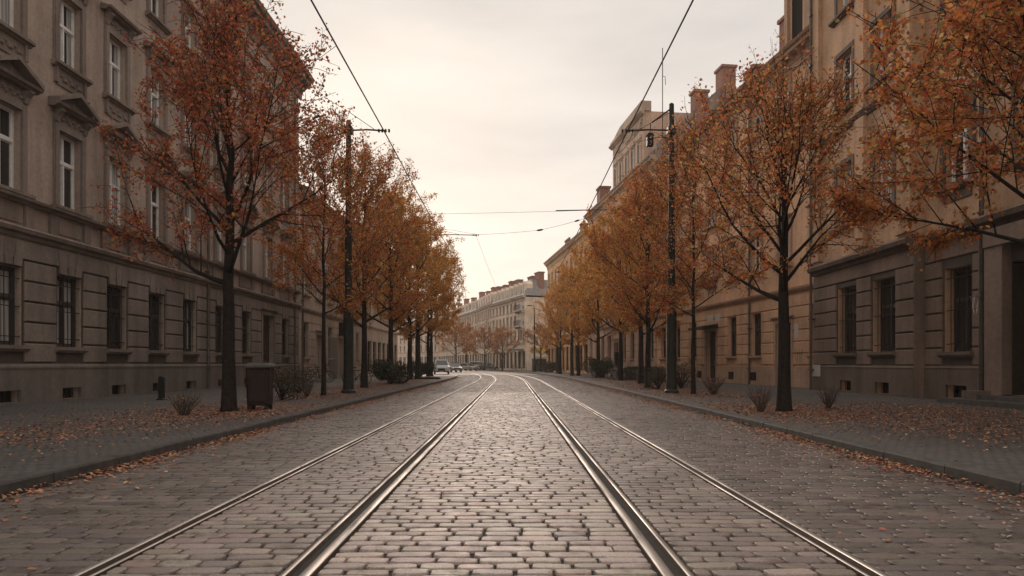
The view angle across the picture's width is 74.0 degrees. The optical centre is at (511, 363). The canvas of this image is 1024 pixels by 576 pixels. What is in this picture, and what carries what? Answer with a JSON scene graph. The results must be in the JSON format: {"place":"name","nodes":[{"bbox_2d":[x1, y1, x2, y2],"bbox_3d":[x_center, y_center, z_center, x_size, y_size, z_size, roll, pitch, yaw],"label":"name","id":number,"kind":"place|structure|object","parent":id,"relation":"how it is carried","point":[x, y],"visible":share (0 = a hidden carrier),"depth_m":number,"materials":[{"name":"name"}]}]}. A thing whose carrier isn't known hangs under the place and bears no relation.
{"place":"outdoors","nodes":[
{"label":"outdoors","id":0,"kind":"place"},
{"bbox_2d":[0,376,453,478],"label":"pavement","id":1,"kind":"structure","parent":0,"point":[15,463],"depth_m":13.24,"materials":[{"name":"stone"}]},
{"bbox_2d":[0,0,314,405],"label":"palazzo","id":2,"kind":"structure","parent":1,"relation":"on","point":[84,314],"depth_m":23.08,"materials":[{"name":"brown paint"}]},
{"bbox_2d":[0,104,13,187],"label":"window","id":3,"kind":"structure","parent":2,"relation":"in","point":[6,114],"depth_m":18.91,"materials":[{"name":"white paint"}]},
{"bbox_2d":[0,0,13,27],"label":"window","id":4,"kind":"structure","parent":2,"relation":"in","point":[6,6],"depth_m":18.94,"materials":[{"name":"white paint"}]},
{"bbox_2d":[0,265,19,344],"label":"window","id":5,"kind":"structure","parent":2,"relation":"in","point":[7,274],"depth_m":18.90,"materials":[{"name":"black glass"}]},
{"bbox_2d":[60,134,73,208],"bbox_3d":[-14.022,-5.955,21.200,0.095,2.330,1.100,0,0,0],"label":"window","id":6,"kind":"structure","parent":2,"relation":"in","point":[66,144],"depth_m":21.46,"materials":[{"name":"white paint"}]},
{"bbox_2d":[60,0,73,68],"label":"window","id":7,"kind":"structure","parent":2,"relation":"in","point":[66,12],"depth_m":21.45,"materials":[{"name":"grey glass"}]},
{"bbox_2d":[57,276,79,346],"bbox_3d":[-13.957,-1.610,21.200,0.225,2.180,1.150,0,0,0],"label":"window","id":8,"kind":"structure","parent":2,"relation":"in","point":[66,287],"depth_m":21.37,"materials":[{"name":"black glass"}]},
{"bbox_2d":[110,160,119,225],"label":"window","id":9,"kind":"structure","parent":2,"relation":"in","point":[114,180],"depth_m":24.04,"materials":[{"name":"white paint"}]},
{"bbox_2d":[110,39,119,99],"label":"window","id":10,"kind":"structure","parent":2,"relation":"in","point":[114,48],"depth_m":24.04,"materials":[{"name":"grey glass"}]},
{"bbox_2d":[107,286,124,348],"bbox_3d":[-13.957,-1.610,23.750,0.225,2.180,1.150,0,0,0],"label":"window","id":11,"kind":"structure","parent":2,"relation":"in","point":[114,295],"depth_m":23.99,"materials":[{"name":"black glass"}]},
{"bbox_2d":[151,0,157,16],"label":"window","id":12,"kind":"structure","parent":2,"relation":"in","point":[154,3],"depth_m":26.74,"materials":[{"name":"white paint"}]},
{"bbox_2d":[151,182,158,238],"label":"window","id":13,"kind":"structure","parent":2,"relation":"in","point":[155,194],"depth_m":26.78,"materials":[{"name":"grey glass"}]},
{"bbox_2d":[151,73,158,125],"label":"window","id":14,"kind":"structure","parent":2,"relation":"in","point":[155,94],"depth_m":26.77,"materials":[{"name":"grey glass"}]},
{"bbox_2d":[149,294,162,350],"bbox_3d":[-13.957,-1.610,26.400,0.225,2.180,1.150,0,0,0],"label":"window","id":15,"kind":"structure","parent":2,"relation":"in","point":[154,344],"depth_m":26.58,"materials":[{"name":"black glass"}]},
{"bbox_2d":[185,199,190,250],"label":"window","id":16,"kind":"structure","parent":2,"relation":"in","point":[187,208],"depth_m":29.55,"materials":[{"name":"white paint"}]},
{"bbox_2d":[185,12,190,47],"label":"window","id":17,"kind":"structure","parent":2,"relation":"in","point":[187,16],"depth_m":29.53,"materials":[{"name":"glass"}]},
{"bbox_2d":[183,301,194,351],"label":"window","id":18,"kind":"structure","parent":2,"relation":"in","point":[187,308],"depth_m":29.45,"materials":[{"name":"black glass"}]},
{"bbox_2d":[215,307,222,352],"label":"window","id":19,"kind":"structure","parent":2,"relation":"in","point":[218,311],"depth_m":32.21,"materials":[{"name":"black glass"}]},
{"bbox_2d":[217,214,220,260],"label":"window","id":20,"kind":"structure","parent":2,"relation":"in","point":[219,233],"depth_m":32.56,"materials":[{"name":"glass"}]},
{"bbox_2d":[243,231,245,269],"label":"window","id":21,"kind":"structure","parent":2,"relation":"in","point":[244,240],"depth_m":35.73,"materials":[{"name":"glass"}]},
{"bbox_2d":[242,312,249,353],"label":"window","id":22,"kind":"structure","parent":2,"relation":"in","point":[244,315],"depth_m":35.48,"materials":[{"name":"black glass"}]},
{"bbox_2d":[265,240,267,277],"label":"window","id":23,"kind":"structure","parent":2,"relation":"in","point":[266,249],"depth_m":38.86,"materials":[{"name":"glass"}]},
{"bbox_2d":[263,315,269,362],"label":"window","id":24,"kind":"structure","parent":2,"relation":"in","point":[266,326],"depth_m":38.73,"materials":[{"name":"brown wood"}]},
{"bbox_2d":[282,320,286,354],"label":"window","id":25,"kind":"structure","parent":2,"relation":"in","point":[283,321],"depth_m":41.79,"materials":[{"name":"glass"}]},
{"bbox_2d":[156,376,166,399],"bbox_3d":[-10.924,0.752,21.200,0.240,0.735,0.240,0,0,0],"label":"bollard","id":26,"kind":"object","parent":1,"relation":"on","point":[161,387],"visible":0.91,"depth_m":21.12,"materials":[{"name":"black metal"}]},
{"bbox_2d":[166,388,202,415],"bbox_3d":[-7.090,0.846,14.686,0.768,0.613,0.742,0,0,0],"label":"twig shrub","id":27,"kind":"object","parent":1,"relation":"on","point":[186,406],"visible":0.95,"depth_m":14.65,"materials":[{"name":"brown plant"}]},
{"bbox_2d":[83,0,367,411],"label":"street tree","id":28,"kind":"object","parent":1,"relation":"on","point":[222,54],"visible":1,"depth_m":15.68,"materials":[{"name":"orange plant"}]},
{"bbox_2d":[242,363,276,410],"bbox_3d":[-6.152,0.545,16.600,0.690,1.150,0.680,0,0,-7],"label":"litter bin","id":29,"kind":"object","parent":1,"relation":"on","point":[259,383],"visible":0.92,"depth_m":16.33,"materials":[{"name":"brown metal"}]},
{"bbox_2d":[249,373,265,401],"bbox_3d":[-6.120,0.570,16.339,0.400,0.700,0.045,0,0,-7],"label":"door panel","id":30,"kind":"structure","parent":29,"relation":"in","point":[257,381],"depth_m":16.32,"materials":[{"name":"brown metal"}]},
{"bbox_2d":[273,366,307,399],"bbox_3d":[-7.117,0.580,21.051,1.403,1.174,1.605,0,0,0],"label":"bush","id":31,"kind":"object","parent":1,"relation":"on","point":[282,392],"visible":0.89,"depth_m":20.96,"materials":[{"name":"green plant"}]},
{"bbox_2d":[282,365,317,392],"bbox_3d":[-8.185,0.607,26.002,1.525,1.115,1.332,0,0,4],"label":"bush","id":32,"kind":"object","parent":1,"relation":"on","point":[301,375],"visible":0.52,"depth_m":25.96,"materials":[{"name":"brown plant"}]},
{"bbox_2d":[299,381,314,396],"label":"twig shrub","id":33,"kind":"object","parent":1,"relation":"on","point":[308,390],"visible":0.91,"depth_m":23.14,"materials":[{"name":"brown plant"}]},
{"bbox_2d":[244,100,410,395],"bbox_3d":[-6.570,-4.055,23.994,5.777,10.449,5.914,0,0,0],"label":"street tree","id":34,"kind":"object","parent":1,"relation":"on","point":[290,252],"visible":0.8,"depth_m":23.89,"materials":[{"name":"orange plant"}]},
{"bbox_2d":[298,183,361,380],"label":"townhouse","id":35,"kind":"structure","parent":1,"relation":"on","point":[310,332],"depth_m":48.98,"materials":[{"name":"brown paint"}]},
{"bbox_2d":[288,121,438,387],"bbox_3d":[-6.958,-5.107,31.735,7.264,12.555,6.649,0,0,-36],"label":"street tree","id":36,"kind":"object","parent":1,"relation":"on","point":[381,177],"visible":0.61,"depth_m":31.86,"materials":[{"name":"orange plant"}]},
{"bbox_2d":[339,112,389,393],"bbox_3d":[-5.630,-4.269,26.000,1.920,10.778,0.551,0,0,0],"label":"tram mast","id":37,"kind":"object","parent":1,"relation":"on","point":[346,329],"visible":0.81,"depth_m":25.87,"materials":[{"name":"black metal"}]},
{"bbox_2d":[310,0,465,294],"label":"overhead wire","id":38,"kind":"object","parent":37,"relation":"attached to","point":[317,11],"visible":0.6,"depth_m":22.01,"materials":[{"name":"black metal"}]},
{"bbox_2d":[356,221,398,375],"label":"townhouse","id":39,"kind":"structure","parent":1,"relation":"on","point":[377,340],"depth_m":69.77,"materials":[{"name":"brown paint"}]},
{"bbox_2d":[321,172,452,382],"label":"street tree","id":40,"kind":"object","parent":1,"relation":"on","point":[398,201],"visible":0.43,"depth_m":40.75,"materials":[{"name":"orange plant"}]},
{"bbox_2d":[368,358,410,383],"bbox_3d":[-6.896,0.434,38.575,2.218,1.521,2.672,0,0,0],"label":"bush","id":41,"kind":"object","parent":1,"relation":"on","point":[384,370],"visible":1,"depth_m":38.20,"materials":[{"name":"green plant"}]},
{"bbox_2d":[359,211,465,379],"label":"street tree","id":42,"kind":"object","parent":1,"relation":"on","point":[444,301],"visible":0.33,"depth_m":48.15,"materials":[{"name":"orange plant"}]},
{"bbox_2d":[370,217,465,373],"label":"street tree","id":43,"kind":"object","parent":1,"relation":"on","point":[437,315],"visible":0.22,"depth_m":56.16,"materials":[{"name":"orange plant"}]},
{"bbox_2d":[406,360,436,376],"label":"bush","id":44,"kind":"object","parent":1,"relation":"on","point":[426,367],"visible":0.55,"depth_m":58.58,"materials":[{"name":"green plant"}]},
{"bbox_2d":[397,244,469,375],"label":"street tree","id":45,"kind":"object","parent":1,"relation":"on","point":[428,333],"visible":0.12,"depth_m":62.19,"materials":[{"name":"orange plant"}]},
{"bbox_2d":[430,268,458,375],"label":"tram mast","id":46,"kind":"object","parent":1,"relation":"on","point":[431,350],"visible":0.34,"depth_m":63.09,"materials":[{"name":"metal"}]},
{"bbox_2d":[414,231,478,378],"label":"tram mast","id":47,"kind":"object","parent":1,"relation":"on","point":[417,356],"visible":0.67,"depth_m":50.38,"materials":[{"name":"black metal"}]},
{"bbox_2d":[414,371,457,375],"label":"lay by","id":48,"kind":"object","parent":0,"point":[444,374],"visible":0.06,"depth_m":81.47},
{"bbox_2d":[434,359,450,373],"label":"parked car","id":49,"kind":"object","parent":48,"relation":"on","point":[442,365],"visible":0.8,"depth_m":82.08,"materials":[{"name":"white paint"}]},
{"bbox_2d":[449,370,538,374],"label":"road","id":50,"kind":"structure","parent":0,"point":[482,372],"depth_m":89.77,"materials":[{"name":"grey stone"}]},
{"bbox_2d":[69,371,481,575],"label":"tram rail","id":51,"kind":"object","parent":50,"relation":"on","point":[130,553],"visible":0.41,"depth_m":5.67,"materials":[{"name":"metal"}]},
{"bbox_2d":[435,314,475,362],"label":"street tree","id":52,"kind":"object","parent":50,"relation":"on","point":[452,333],"visible":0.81,"depth_m":117.65,"materials":[{"name":"orange plant"}]},
{"bbox_2d":[448,363,462,371],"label":"parked car","id":53,"kind":"object","parent":50,"relation":"on","point":[455,367],"visible":0.71,"depth_m":102.39,"materials":[{"name":"grey paint"}]},
{"bbox_2d":[454,320,481,369],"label":"street tree","id":54,"kind":"object","parent":50,"relation":"on","point":[467,330],"visible":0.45,"depth_m":139.04,"materials":[{"name":"orange plant"}]},
{"bbox_2d":[460,363,479,370],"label":"parked car","id":55,"kind":"object","parent":50,"relation":"on","point":[466,366],"visible":0.79,"depth_m":125.22,"materials":[{"name":"silver metal"}]},
{"bbox_2d":[469,321,500,369],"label":"street tree","id":56,"kind":"object","parent":50,"relation":"on","point":[484,334],"visible":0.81,"depth_m":127.57,"materials":[{"name":"orange plant"}]},
{"bbox_2d":[477,363,498,369],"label":"parked car","id":57,"kind":"object","parent":50,"relation":"on","point":[488,366],"visible":0.81,"depth_m":133.38,"materials":[{"name":"green paint"}]},
{"bbox_2d":[463,370,693,575],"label":"tram rail","id":58,"kind":"object","parent":50,"relation":"on","point":[659,565],"visible":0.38,"depth_m":5.66,"materials":[{"name":"metal"}]},
{"bbox_2d":[486,371,889,575],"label":"tram rail","id":59,"kind":"object","parent":50,"relation":"on","point":[849,557],"visible":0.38,"depth_m":5.66,"materials":[{"name":"metal"}]},
{"bbox_2d":[88,375,906,575],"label":"tracks","id":60,"kind":"object","parent":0,"point":[668,562],"visible":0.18,"depth_m":5.36},
{"bbox_2d":[0,375,1023,575],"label":"road","id":61,"kind":"structure","parent":0,"point":[58,539],"depth_m":6.08,"materials":[{"name":"stone"}]},
{"bbox_2d":[0,376,1023,573],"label":"fallen leaves","id":62,"kind":"object","parent":61,"relation":"on","point":[675,407],"visible":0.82,"depth_m":13.42,"materials":[{"name":"orange plant"}]},
{"bbox_2d":[260,0,783,319],"label":"sky","id":63,"kind":"structure","parent":0,"point":[497,107],"materials":[{"name":"white"}]},
{"bbox_2d":[531,356,546,370],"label":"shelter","id":64,"kind":"object","parent":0,"point":[537,360],"visible":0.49,"depth_m":107.16,"materials":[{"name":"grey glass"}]},
{"bbox_2d":[481,369,1023,477],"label":"pavement","id":65,"kind":"structure","parent":0,"point":[960,452],"depth_m":12.80,"materials":[{"name":"stone"}]},
{"bbox_2d":[438,292,484,364],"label":"townhouse","id":66,"kind":"structure","parent":65,"relation":"on","point":[469,313],"depth_m":168.25,"materials":[{"name":"brown paint"}]},
{"bbox_2d":[475,286,502,363],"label":"townhouse","id":67,"kind":"structure","parent":65,"relation":"on","point":[484,311],"depth_m":144.63,"materials":[{"name":"brown paint"}]},
{"bbox_2d":[488,321,520,370],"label":"street tree","id":68,"kind":"object","parent":65,"relation":"on","point":[499,335],"visible":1,"depth_m":115.58,"materials":[{"name":"orange plant"}]},
{"bbox_2d":[489,271,546,369],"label":"townhouse","id":69,"kind":"structure","parent":65,"relation":"on","point":[511,309],"depth_m":121.37,"materials":[{"name":"brown paint"}]},
{"bbox_2d":[522,317,548,371],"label":"street tree","id":70,"kind":"object","parent":65,"relation":"on","point":[528,333],"visible":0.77,"depth_m":99.62,"materials":[{"name":"orange plant"}]},
{"bbox_2d":[541,361,555,371],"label":"bush","id":71,"kind":"object","parent":65,"relation":"on","point":[550,366],"visible":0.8,"depth_m":91.49,"materials":[{"name":"green plant"}]},
{"bbox_2d":[532,280,583,373],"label":"street tree","id":72,"kind":"object","parent":65,"relation":"on","point":[550,328],"visible":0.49,"depth_m":75.49,"materials":[{"name":"orange plant"}]},
{"bbox_2d":[555,265,574,375],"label":"tram mast","id":73,"kind":"object","parent":65,"relation":"on","point":[571,359],"visible":0.69,"depth_m":65.89,"materials":[{"name":"black metal"}]},
{"bbox_2d":[543,220,588,373],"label":"townhouse","id":74,"kind":"structure","parent":65,"relation":"on","point":[552,263],"depth_m":88.20,"materials":[{"name":"brown paint"}]},
{"bbox_2d":[543,263,617,375],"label":"street tree","id":75,"kind":"object","parent":65,"relation":"on","point":[551,319],"visible":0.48,"depth_m":65.75,"materials":[{"name":"orange plant"}]},
{"bbox_2d":[557,233,638,377],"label":"street tree","id":76,"kind":"object","parent":65,"relation":"on","point":[586,330],"visible":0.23,"depth_m":55.52,"materials":[{"name":"orange plant"}]},
{"bbox_2d":[582,356,613,377],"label":"bush","id":77,"kind":"object","parent":65,"relation":"on","point":[601,367],"visible":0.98,"depth_m":54.50,"materials":[{"name":"green plant"}]},
{"bbox_2d":[568,216,664,380],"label":"street tree","id":78,"kind":"object","parent":65,"relation":"on","point":[621,328],"visible":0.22,"depth_m":45.51,"materials":[{"name":"orange plant"}]},
{"bbox_2d":[570,187,704,383],"bbox_3d":[7.132,-4.576,38.712,7.545,11.488,6.963,0,0,10],"label":"street tree","id":79,"kind":"object","parent":65,"relation":"on","point":[658,332],"visible":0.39,"depth_m":38.30,"materials":[{"name":"orange plant"}]},
{"bbox_2d":[623,366,665,381],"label":"hedge","id":80,"kind":"object","parent":65,"relation":"on","point":[630,373],"visible":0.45,"depth_m":46.02,"materials":[{"name":"green plant"}]},
{"bbox_2d":[576,151,720,387],"bbox_3d":[6.639,-4.485,31.993,5.984,11.299,6.538,0,0,-36],"label":"street tree","id":81,"kind":"object","parent":65,"relation":"on","point":[636,303],"visible":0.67,"depth_m":31.74,"materials":[{"name":"orange plant"}]},
{"bbox_2d":[621,103,678,393],"bbox_3d":[5.283,-4.430,26.000,2.185,11.100,0.551,0,0,0],"label":"tram mast","id":82,"kind":"object","parent":65,"relation":"on","point":[671,365],"visible":0.85,"depth_m":25.89,"materials":[{"name":"black metal"}]},
{"bbox_2d":[557,0,693,272],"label":"overhead wire","id":83,"kind":"object","parent":82,"relation":"attached to","point":[643,99],"visible":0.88,"depth_m":21.44,"materials":[{"name":"black metal"}]},
{"bbox_2d":[640,365,665,388],"bbox_3d":[6.430,0.580,29.958,1.402,1.174,1.605,0,0,37],"label":"bush","id":84,"kind":"object","parent":65,"relation":"on","point":[658,383],"visible":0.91,"depth_m":29.87,"materials":[{"name":"green plant"}]},
{"bbox_2d":[583,48,737,377],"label":"townhouse","id":85,"kind":"structure","parent":65,"relation":"on","point":[632,153],"depth_m":58.25,"materials":[{"name":"brown paint"}]},
{"bbox_2d":[665,362,698,388],"bbox_3d":[7.671,0.499,31.053,1.613,1.350,1.846,0,0,-23],"label":"bush","id":86,"kind":"object","parent":65,"relation":"on","point":[680,383],"visible":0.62,"depth_m":30.92,"materials":[{"name":"green plant"}]},
{"bbox_2d":[614,109,773,393],"bbox_3d":[6.673,-4.055,25.278,5.777,10.449,5.914,0,0,-20],"label":"street tree","id":87,"kind":"object","parent":65,"relation":"on","point":[665,276],"visible":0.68,"depth_m":25.10,"materials":[{"name":"orange plant"}]},
{"bbox_2d":[700,374,727,394],"bbox_3d":[7.371,0.750,24.790,1.036,0.827,1.002,0,0,-29],"label":"twig shrub","id":88,"kind":"object","parent":65,"relation":"on","point":[713,389],"visible":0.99,"depth_m":24.73,"materials":[{"name":"brown plant"}]},
{"bbox_2d":[648,0,813,387],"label":"townhouse","id":89,"kind":"structure","parent":65,"relation":"on","point":[736,338],"depth_m":37.52,"materials":[{"name":"brown paint"}]},
{"bbox_2d":[709,332,714,381],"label":"door","id":90,"kind":"structure","parent":89,"relation":"in","point":[712,334],"depth_m":43.20,"materials":[{"name":"brown wood"}]},
{"bbox_2d":[732,317,735,355],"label":"window","id":91,"kind":"structure","parent":89,"relation":"in","point":[734,318],"depth_m":40.22,"materials":[{"name":"glass"}]},
{"bbox_2d":[755,233,759,271],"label":"window","id":92,"kind":"structure","parent":89,"relation":"in","point":[757,243],"depth_m":37.41,"materials":[{"name":"glass"}]},
{"bbox_2d":[755,313,760,355],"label":"window","id":93,"kind":"structure","parent":89,"relation":"in","point":[757,316],"depth_m":37.29,"materials":[{"name":"black glass"}]},
{"bbox_2d":[792,0,801,38],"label":"arched window","id":94,"kind":"structure","parent":89,"relation":"in","point":[796,4],"depth_m":33.38,"materials":[{"name":"black glass"}]},
{"bbox_2d":[748,383,775,412],"bbox_3d":[5.725,0.779,15.710,0.620,0.712,0.648,0,0,3],"label":"twig shrub","id":95,"kind":"object","parent":65,"relation":"on","point":[760,407],"visible":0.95,"depth_m":15.63,"materials":[{"name":"brown plant"}]},
{"bbox_2d":[640,26,935,411],"bbox_3d":[6.192,-3.321,15.756,6.168,8.983,6.277,0,0,20],"label":"street tree","id":96,"kind":"object","parent":65,"relation":"on","point":[783,147],"visible":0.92,"depth_m":15.57,"materials":[{"name":"orange plant"}]},
{"bbox_2d":[817,385,840,408],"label":"twig shrub","id":97,"kind":"object","parent":65,"relation":"on","point":[828,403],"visible":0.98,"depth_m":16.95,"materials":[{"name":"brown plant"}]},
{"bbox_2d":[807,0,925,397],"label":"apartment house","id":98,"kind":"structure","parent":65,"relation":"on","point":[868,319],"depth_m":25.26,"materials":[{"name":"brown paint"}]},
{"bbox_2d":[843,53,850,103],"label":"window","id":99,"kind":"structure","parent":98,"relation":"in","point":[848,57],"depth_m":27.36,"materials":[{"name":"grey glass"}]},
{"bbox_2d":[840,286,855,352],"bbox_3d":[13.398,-1.740,26.800,0.305,2.620,1.440,0,0,0],"label":"window","id":100,"kind":"structure","parent":98,"relation":"in","point":[850,293],"depth_m":27.03,"materials":[{"name":"black glass"}]},
{"bbox_2d":[874,277,894,351],"bbox_3d":[13.398,-1.740,24.150,0.305,2.620,1.440,0,0,0],"label":"window","id":101,"kind":"structure","parent":98,"relation":"in","point":[887,287],"depth_m":24.39,"materials":[{"name":"black glass"}]},
{"bbox_2d":[880,146,891,205],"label":"window","id":102,"kind":"structure","parent":98,"relation":"in","point":[885,162],"depth_m":24.50,"materials":[{"name":"glass"}]},
{"bbox_2d":[880,15,891,76],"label":"window","id":103,"kind":"structure","parent":98,"relation":"in","point":[881,33],"depth_m":24.57,"materials":[{"name":"glass"}]},
{"bbox_2d":[813,0,1023,271],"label":"street tree","id":104,"kind":"object","parent":65,"relation":"on","point":[1009,14],"visible":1,"depth_m":11.24,"materials":[{"name":"orange plant"}]},
{"bbox_2d":[914,0,1023,409],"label":"corner house","id":105,"kind":"structure","parent":65,"relation":"on","point":[974,324],"depth_m":19.68,"materials":[{"name":"brown paint"}]},
{"bbox_2d":[946,266,971,351],"bbox_3d":[13.738,-1.660,20.650,0.305,2.580,1.240,0,0,0],"label":"window","id":106,"kind":"structure","parent":105,"relation":"in","point":[962,277],"depth_m":20.81,"materials":[{"name":"black glass"}]},
{"bbox_2d":[952,101,968,181],"bbox_3d":[13.763,-6.700,20.650,0.095,2.500,1.200,0,0,0],"label":"window","id":107,"kind":"structure","parent":105,"relation":"in","point":[964,139],"depth_m":20.87,"materials":[{"name":"grey glass"}]},
{"label":"ground","id":108,"kind":"structure","parent":0,"visible":0},
{"bbox_2d":[0,376,456,498],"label":"kerb","id":109,"kind":"structure","parent":108,"relation":"on","point":[23,482],"depth_m":8.89,"materials":[{"name":"stone"}]},
{"bbox_2d":[279,371,495,575],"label":"tram rail","id":110,"kind":"object","parent":108,"relation":"on","point":[320,561],"visible":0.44,"depth_m":5.65,"materials":[{"name":"metal"}]},
{"bbox_2d":[398,319,438,366],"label":"townhouse","id":111,"kind":"structure","parent":108,"relation":"on","point":[402,350],"depth_m":218.39,"materials":[{"name":"brown paint"}]},
{"bbox_2d":[463,369,1023,497],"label":"kerb","id":112,"kind":"structure","parent":108,"relation":"on","point":[1003,482],"depth_m":8.92,"materials":[{"name":"stone"}]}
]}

